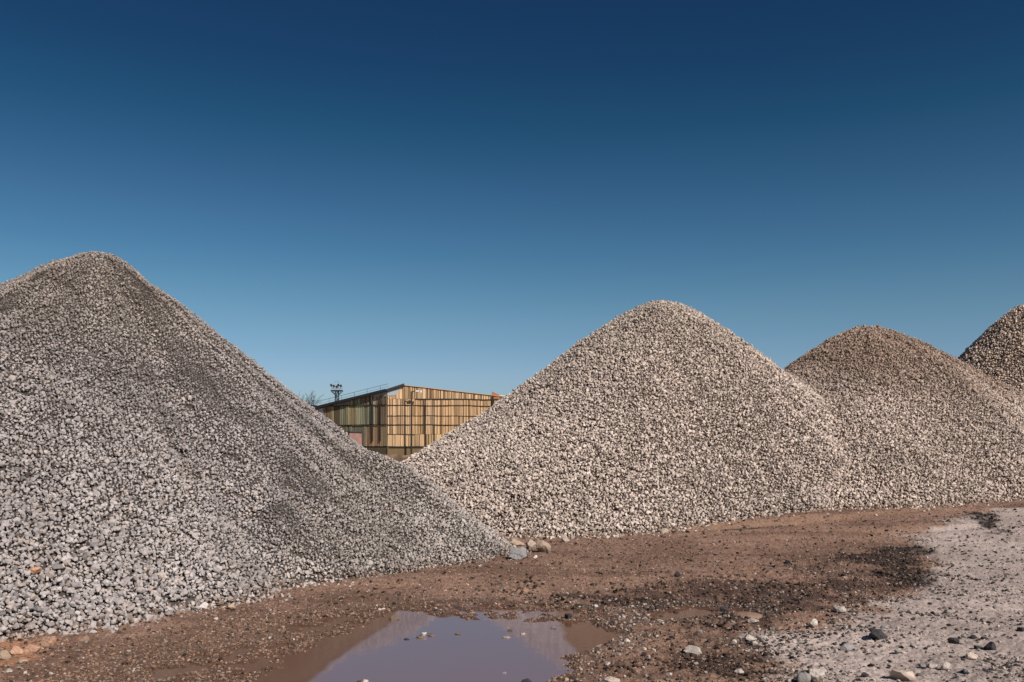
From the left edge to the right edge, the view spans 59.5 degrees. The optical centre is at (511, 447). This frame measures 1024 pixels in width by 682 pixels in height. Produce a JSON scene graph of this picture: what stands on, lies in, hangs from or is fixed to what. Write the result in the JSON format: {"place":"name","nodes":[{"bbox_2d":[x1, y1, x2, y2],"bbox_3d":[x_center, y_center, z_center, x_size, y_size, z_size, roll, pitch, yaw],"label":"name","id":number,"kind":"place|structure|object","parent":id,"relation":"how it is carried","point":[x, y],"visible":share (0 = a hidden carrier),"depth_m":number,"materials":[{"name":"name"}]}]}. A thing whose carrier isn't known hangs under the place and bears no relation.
{"place":"outdoors","nodes":[
{"label":"outdoors","id":0,"kind":"place"},
{"bbox_2d":[0,454,1023,681],"bbox_3d":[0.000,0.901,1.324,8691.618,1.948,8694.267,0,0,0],"label":"ground","id":1,"kind":"structure","parent":0,"point":[854,659],"depth_m":10.49,"materials":[{"name":"brown soil"}]},
{"bbox_2d":[0,650,10,659],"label":"rock","id":2,"kind":"object","parent":1,"relation":"on","point":[4,654],"visible":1,"depth_m":7.47,"materials":[{"name":"beige stone"}]},
{"bbox_2d":[9,645,24,654],"bbox_3d":[-4.240,1.743,7.672,0.129,0.102,0.084,0,0,-12],"label":"rock","id":3,"kind":"object","parent":1,"relation":"on","point":[15,650],"visible":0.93,"depth_m":7.64,"materials":[{"name":"stone"}]},
{"bbox_2d":[17,659,28,663],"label":"rock","id":4,"kind":"object","parent":1,"relation":"on","point":[22,661],"visible":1,"depth_m":7.34,"materials":[{"name":"beige stone"}]},
{"bbox_2d":[24,644,40,652],"bbox_3d":[-4.154,1.744,7.770,0.130,0.081,0.101,-3,1,-22],"label":"rock","id":5,"kind":"object","parent":1,"relation":"on","point":[31,648],"visible":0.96,"depth_m":7.73,"materials":[{"name":"stone"}]},
{"bbox_2d":[40,636,56,646],"bbox_3d":[-4.140,1.727,8.007,0.137,0.103,0.100,10,-1,-7],"label":"rock","id":6,"kind":"object","parent":1,"relation":"on","point":[47,641],"visible":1,"depth_m":7.98,"materials":[{"name":"beige stone"}]},
{"bbox_2d":[227,603,235,608],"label":"rock","id":7,"kind":"object","parent":1,"relation":"on","point":[230,606],"visible":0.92,"depth_m":9.88,"materials":[{"name":"beige stone"}]},
{"bbox_2d":[0,251,549,642],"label":"gravel heap","id":8,"kind":"object","parent":1,"relation":"on","point":[163,453],"visible":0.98,"depth_m":12.57,"materials":[{"name":"gravel"}]},
{"bbox_2d":[27,566,40,573],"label":"rock","id":9,"kind":"object","parent":8,"relation":"on","point":[35,570],"visible":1,"depth_m":8.98,"materials":[{"name":"beige stone"}]},
{"bbox_2d":[298,391,323,404],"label":"bare tree","id":10,"kind":"object","parent":1,"relation":"on","point":[311,401],"visible":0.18,"depth_m":196.66,"materials":[{"name":"plant"}]},
{"bbox_2d":[330,381,342,400],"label":"floodlight mast","id":11,"kind":"object","parent":1,"relation":"on","point":[337,386],"visible":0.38,"depth_m":169.48,"materials":[{"name":"metal"}]},
{"bbox_2d":[344,431,362,444],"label":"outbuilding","id":12,"kind":"structure","parent":1,"relation":"on","point":[356,436],"depth_m":110.41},
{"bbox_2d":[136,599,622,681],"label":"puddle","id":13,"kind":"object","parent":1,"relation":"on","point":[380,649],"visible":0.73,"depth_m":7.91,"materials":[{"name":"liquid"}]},
{"bbox_2d":[390,615,398,619],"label":"stone","id":14,"kind":"object","parent":1,"relation":"on","point":[393,617],"visible":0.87,"depth_m":9.35,"materials":[{"name":"brown stone"}]},
{"bbox_2d":[310,383,505,454],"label":"warehouse","id":15,"kind":"structure","parent":1,"relation":"on","point":[381,419],"depth_m":110.79,"materials":[{"name":"wood"}]},
{"bbox_2d":[410,390,421,454],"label":"lamp post","id":16,"kind":"object","parent":1,"relation":"on","point":[411,420],"visible":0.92,"depth_m":109.18,"materials":[{"name":"white metal"}]},
{"bbox_2d":[0,501,1022,681],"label":"mud clods","id":17,"kind":"object","parent":1,"relation":"on","point":[719,669],"visible":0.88,"depth_m":10.56,"materials":[{"name":"brown soil"}]},
{"bbox_2d":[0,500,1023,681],"bbox_3d":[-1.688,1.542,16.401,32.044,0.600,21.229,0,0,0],"label":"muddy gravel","id":18,"kind":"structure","parent":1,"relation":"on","point":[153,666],"depth_m":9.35,"materials":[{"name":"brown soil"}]},
{"bbox_2d":[0,501,1023,681],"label":"loose grit","id":19,"kind":"object","parent":1,"relation":"on","point":[790,632],"visible":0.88,"depth_m":9.05,"materials":[{"name":"gravel"}]},
{"bbox_2d":[509,538,525,545],"bbox_3d":[0.090,1.731,16.130,0.320,0.150,0.295,7,6,-23],"label":"boulder","id":20,"kind":"object","parent":1,"relation":"on","point":[513,541],"visible":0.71,"depth_m":16.06,"materials":[{"name":"beige stone"}]},
{"bbox_2d":[509,547,526,559],"bbox_3d":[0.087,1.707,14.369,0.347,0.231,0.270,5,5,-26],"label":"boulder","id":21,"kind":"object","parent":1,"relation":"on","point":[516,553],"visible":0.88,"depth_m":14.30,"materials":[{"name":"grey stone"}]},
{"bbox_2d":[525,539,535,549],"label":"boulder","id":22,"kind":"object","parent":1,"relation":"on","point":[530,544],"visible":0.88,"depth_m":15.63,"materials":[{"name":"beige stone"}]},
{"bbox_2d":[536,540,550,551],"bbox_3d":[0.528,1.698,15.252,0.208,0.252,0.261,0,0,27],"label":"boulder","id":23,"kind":"object","parent":1,"relation":"on","point":[542,546],"visible":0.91,"depth_m":15.19,"materials":[{"name":"beige stone"}]},
{"bbox_2d":[561,537,569,541],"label":"rock","id":24,"kind":"object","parent":1,"relation":"on","point":[564,539],"visible":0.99,"depth_m":16.66,"materials":[{"name":"beige stone"}]},
{"bbox_2d":[564,613,571,618],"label":"rock","id":25,"kind":"object","parent":1,"relation":"on","point":[568,615],"visible":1,"depth_m":9.33,"materials":[{"name":"grey stone"}]},
{"bbox_2d":[602,676,619,681],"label":"rock","id":26,"kind":"object","parent":1,"relation":"on","point":[610,679],"visible":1,"depth_m":6.70,"materials":[{"name":"beige stone"}]},
{"bbox_2d":[400,299,851,539],"bbox_3d":[3.070,-1.186,26.303,18.568,6.317,16.889,0,0,-41],"label":"gravel heap","id":27,"kind":"object","parent":1,"relation":"on","point":[656,416],"visible":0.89,"depth_m":21.48,"materials":[{"name":"gravel"}]},
{"bbox_2d":[661,528,668,532],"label":"rock","id":28,"kind":"object","parent":1,"relation":"on","point":[665,530],"visible":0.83,"depth_m":17.98,"materials":[{"name":"beige stone"}]},
{"bbox_2d":[684,645,701,654],"bbox_3d":[1.566,1.752,7.744,0.161,0.074,0.161,6,4,13],"label":"rock","id":29,"kind":"object","parent":1,"relation":"on","point":[692,649],"visible":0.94,"depth_m":7.70,"materials":[{"name":"grey stone"}]},
{"bbox_2d":[652,608,739,619],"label":"puddle","id":30,"kind":"object","parent":1,"relation":"on","point":[687,613],"visible":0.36,"depth_m":9.73,"materials":[{"name":"liquid"}]},
{"bbox_2d":[720,606,727,611],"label":"rock","id":31,"kind":"object","parent":1,"relation":"on","point":[723,608],"visible":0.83,"depth_m":9.84,"materials":[{"name":"grey stone"}]},
{"bbox_2d":[734,668,743,674],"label":"rock","id":32,"kind":"object","parent":1,"relation":"on","point":[739,671],"visible":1,"depth_m":7.07,"materials":[{"name":"white stone"}]},
{"bbox_2d":[732,611,762,618],"bbox_3d":[2.479,1.790,9.460,0.287,0.102,0.283,0,0,42],"label":"mud hump","id":33,"kind":"object","parent":1,"relation":"on","point":[749,614],"visible":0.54,"depth_m":9.41,"materials":[{"name":"brown soil"}]},
{"bbox_2d":[742,634,754,640],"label":"rock","id":34,"kind":"object","parent":1,"relation":"on","point":[747,637],"visible":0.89,"depth_m":8.22,"materials":[{"name":"beige stone"}]},
{"bbox_2d":[747,618,758,623],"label":"rock","id":35,"kind":"object","parent":1,"relation":"on","point":[752,620],"visible":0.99,"depth_m":9.05,"materials":[{"name":"grey stone"}]},
{"bbox_2d":[797,672,810,681],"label":"rock","id":36,"kind":"object","parent":1,"relation":"on","point":[803,677],"visible":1,"depth_m":6.74,"materials":[{"name":"grey stone"}]},
{"bbox_2d":[809,619,817,626],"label":"rock","id":37,"kind":"object","parent":1,"relation":"on","point":[813,622],"visible":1,"depth_m":8.80,"materials":[{"name":"beige stone"}]},
{"bbox_2d":[809,668,824,681],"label":"rock","id":38,"kind":"object","parent":1,"relation":"on","point":[817,675],"visible":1,"depth_m":6.78,"materials":[{"name":"beige stone"}]},
{"bbox_2d":[833,606,846,612],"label":"rock","id":39,"kind":"object","parent":1,"relation":"on","point":[840,609],"visible":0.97,"depth_m":9.52,"materials":[{"name":"beige stone"}]},
{"bbox_2d":[840,643,853,650],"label":"rock","id":40,"kind":"object","parent":1,"relation":"on","point":[846,647],"visible":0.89,"depth_m":7.83,"materials":[{"name":"grey stone"}]},
{"bbox_2d":[860,672,868,676],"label":"rock","id":41,"kind":"object","parent":1,"relation":"on","point":[864,674],"visible":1,"depth_m":6.88,"materials":[{"name":"grey stone"}]},
{"bbox_2d":[869,629,887,639],"bbox_3d":[3.375,1.732,8.277,0.180,0.101,0.115,0,0,-35],"label":"rock","id":42,"kind":"object","parent":1,"relation":"on","point":[878,634],"visible":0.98,"depth_m":8.24,"materials":[{"name":"grey stone"}]},
{"bbox_2d":[774,324,1023,516],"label":"gravel heap","id":43,"kind":"object","parent":1,"relation":"on","point":[922,424],"visible":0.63,"depth_m":23.91,"materials":[{"name":"gravel"}]},
{"bbox_2d":[894,649,904,653],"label":"rock","id":44,"kind":"object","parent":1,"relation":"on","point":[896,651],"visible":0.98,"depth_m":7.68,"materials":[{"name":"grey stone"}]},
{"bbox_2d":[890,669,915,681],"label":"rock","id":45,"kind":"object","parent":1,"relation":"on","point":[904,675],"visible":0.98,"depth_m":6.83,"materials":[{"name":"beige stone"}]},
{"bbox_2d":[927,663,937,668],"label":"rock","id":46,"kind":"object","parent":1,"relation":"on","point":[931,666],"visible":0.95,"depth_m":7.14,"materials":[{"name":"grey stone"}]},
{"bbox_2d":[941,662,950,669],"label":"rock","id":47,"kind":"object","parent":1,"relation":"on","point":[945,665],"visible":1,"depth_m":7.09,"materials":[{"name":"beige stone"}]},
{"bbox_2d":[948,637,959,643],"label":"rock","id":48,"kind":"object","parent":1,"relation":"on","point":[954,640],"visible":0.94,"depth_m":8.04,"materials":[{"name":"grey stone"}]},
{"bbox_2d":[962,668,970,673],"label":"rock","id":49,"kind":"object","parent":1,"relation":"on","point":[966,671],"visible":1,"depth_m":6.93,"materials":[{"name":"grey stone"}]},
{"bbox_2d":[965,652,977,659],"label":"rock","id":50,"kind":"object","parent":1,"relation":"on","point":[971,655],"visible":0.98,"depth_m":7.48,"materials":[{"name":"beige stone"}]},
{"bbox_2d":[984,641,995,649],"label":"rock","id":51,"kind":"object","parent":1,"relation":"on","point":[990,645],"visible":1,"depth_m":7.85,"materials":[{"name":"black stone"}]},
{"bbox_2d":[958,304,1023,393],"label":"gravel heap","id":52,"kind":"object","parent":1,"relation":"on","point":[995,350],"visible":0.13,"depth_m":34.63,"materials":[{"name":"gravel"}]},
{"bbox_2d":[0,0,1023,405],"label":"sky","id":53,"kind":"structure","parent":0,"point":[455,195],"materials":[{"name":"blue"}]}
]}

